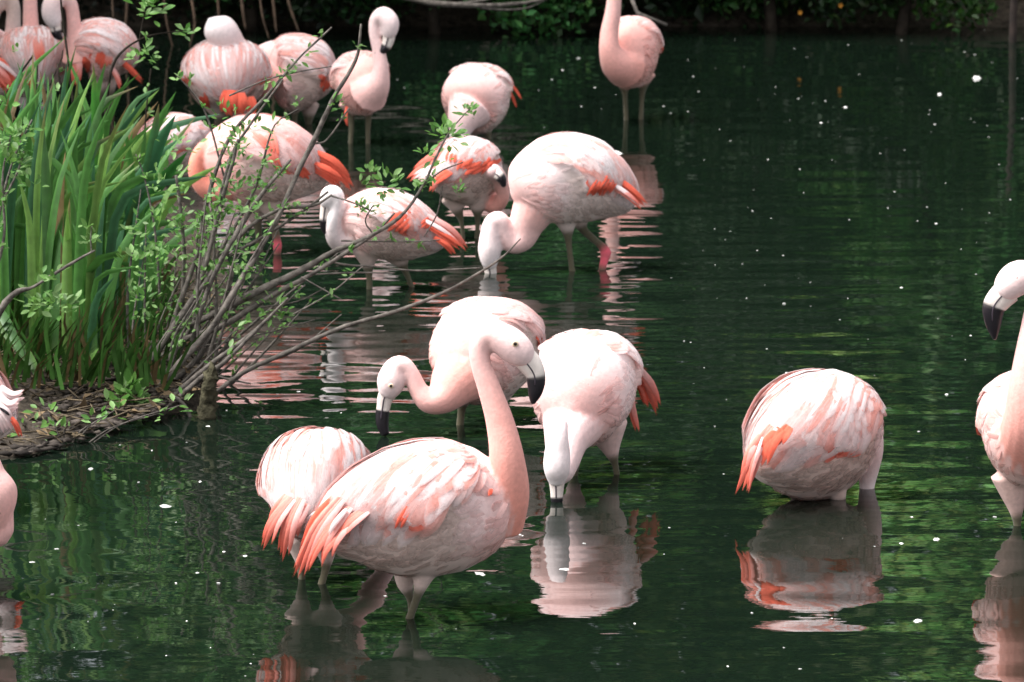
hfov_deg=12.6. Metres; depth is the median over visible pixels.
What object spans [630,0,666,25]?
overhanging branch
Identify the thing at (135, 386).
weed
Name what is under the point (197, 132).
flamingo
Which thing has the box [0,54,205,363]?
iris clump
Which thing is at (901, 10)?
bush
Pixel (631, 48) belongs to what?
flamingo
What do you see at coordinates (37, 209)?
iris clump
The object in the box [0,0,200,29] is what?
bush
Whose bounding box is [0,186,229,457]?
island bank
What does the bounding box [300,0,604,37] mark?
bush
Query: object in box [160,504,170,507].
floating feather
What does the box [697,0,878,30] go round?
bush
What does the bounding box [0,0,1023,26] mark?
ground
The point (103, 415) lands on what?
weed
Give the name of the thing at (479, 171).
flamingo
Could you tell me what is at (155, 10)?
twig thicket
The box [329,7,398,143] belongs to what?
flamingo
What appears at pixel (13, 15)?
flamingo
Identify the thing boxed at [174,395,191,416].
stick
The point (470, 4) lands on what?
overhanging branch
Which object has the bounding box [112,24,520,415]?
shrub
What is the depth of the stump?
14.96 m
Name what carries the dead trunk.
in the water
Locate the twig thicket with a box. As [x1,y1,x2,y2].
[7,0,200,128]
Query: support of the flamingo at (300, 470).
on the water
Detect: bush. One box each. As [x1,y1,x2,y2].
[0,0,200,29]
[137,0,363,31]
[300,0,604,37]
[542,0,724,26]
[694,0,806,22]
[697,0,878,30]
[847,0,998,34]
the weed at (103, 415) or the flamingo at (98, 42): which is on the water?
the flamingo at (98, 42)
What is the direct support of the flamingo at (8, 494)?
on the water
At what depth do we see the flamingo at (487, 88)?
22.22 m
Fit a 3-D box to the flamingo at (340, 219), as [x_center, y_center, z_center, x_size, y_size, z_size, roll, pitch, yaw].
[-0.448,-0.318,17.685,0.564,0.576,0.308,0,9,0]
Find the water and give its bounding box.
[0,26,1023,681]
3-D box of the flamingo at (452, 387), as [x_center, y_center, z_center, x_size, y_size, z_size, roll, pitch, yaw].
[-0.105,0.146,14.874,0.341,0.573,0.739,6,11,31]
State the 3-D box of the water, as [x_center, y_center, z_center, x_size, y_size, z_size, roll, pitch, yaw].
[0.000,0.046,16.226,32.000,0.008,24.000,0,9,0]
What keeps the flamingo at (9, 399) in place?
on the water
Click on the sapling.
(19, 128)
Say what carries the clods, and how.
on the island bank
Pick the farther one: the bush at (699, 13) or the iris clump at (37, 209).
the bush at (699, 13)
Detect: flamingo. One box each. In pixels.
[0,0,20,105]
[0,0,67,109]
[0,54,16,91]
[0,371,22,438]
[0,461,16,546]
[42,0,141,124]
[138,112,210,178]
[180,16,271,125]
[188,113,351,254]
[255,426,369,584]
[259,33,335,123]
[295,321,545,618]
[320,185,465,288]
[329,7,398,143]
[375,296,545,435]
[409,136,508,238]
[441,62,520,139]
[478,132,645,273]
[533,328,659,501]
[599,0,663,120]
[737,368,886,500]
[975,260,1023,525]
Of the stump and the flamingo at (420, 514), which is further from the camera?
the stump
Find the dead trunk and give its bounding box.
[1009,0,1017,41]
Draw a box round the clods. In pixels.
[0,374,219,456]
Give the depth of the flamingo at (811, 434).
13.52 m
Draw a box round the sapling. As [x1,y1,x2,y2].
[0,95,101,322]
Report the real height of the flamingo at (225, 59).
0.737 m
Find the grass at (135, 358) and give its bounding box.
[0,238,211,389]
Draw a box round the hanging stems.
[111,0,298,45]
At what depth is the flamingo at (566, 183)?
18.02 m
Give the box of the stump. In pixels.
[197,361,219,419]
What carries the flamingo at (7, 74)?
on the water
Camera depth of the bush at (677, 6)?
27.78 m
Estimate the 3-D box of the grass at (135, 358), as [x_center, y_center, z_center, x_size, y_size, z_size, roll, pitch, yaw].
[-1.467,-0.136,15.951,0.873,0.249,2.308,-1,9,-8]
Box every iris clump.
[0,37,137,379]
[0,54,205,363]
[78,64,218,336]
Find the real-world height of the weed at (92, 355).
0.265 m
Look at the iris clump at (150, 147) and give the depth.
16.32 m
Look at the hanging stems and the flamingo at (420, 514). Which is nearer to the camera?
the flamingo at (420, 514)
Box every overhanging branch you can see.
[406,0,543,10]
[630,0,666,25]
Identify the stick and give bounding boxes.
[96,409,128,414]
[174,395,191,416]
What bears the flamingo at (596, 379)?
on the water
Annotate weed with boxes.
[7,386,192,441]
[8,348,114,383]
[101,367,163,420]
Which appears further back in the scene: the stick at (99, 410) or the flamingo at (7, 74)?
the flamingo at (7, 74)
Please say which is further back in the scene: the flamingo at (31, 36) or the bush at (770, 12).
the bush at (770, 12)
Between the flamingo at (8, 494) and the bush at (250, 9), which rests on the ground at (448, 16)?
the bush at (250, 9)
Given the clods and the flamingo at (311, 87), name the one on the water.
the flamingo at (311, 87)
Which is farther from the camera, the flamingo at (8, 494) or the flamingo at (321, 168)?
the flamingo at (321, 168)
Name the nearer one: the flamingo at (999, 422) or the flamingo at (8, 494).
the flamingo at (8, 494)

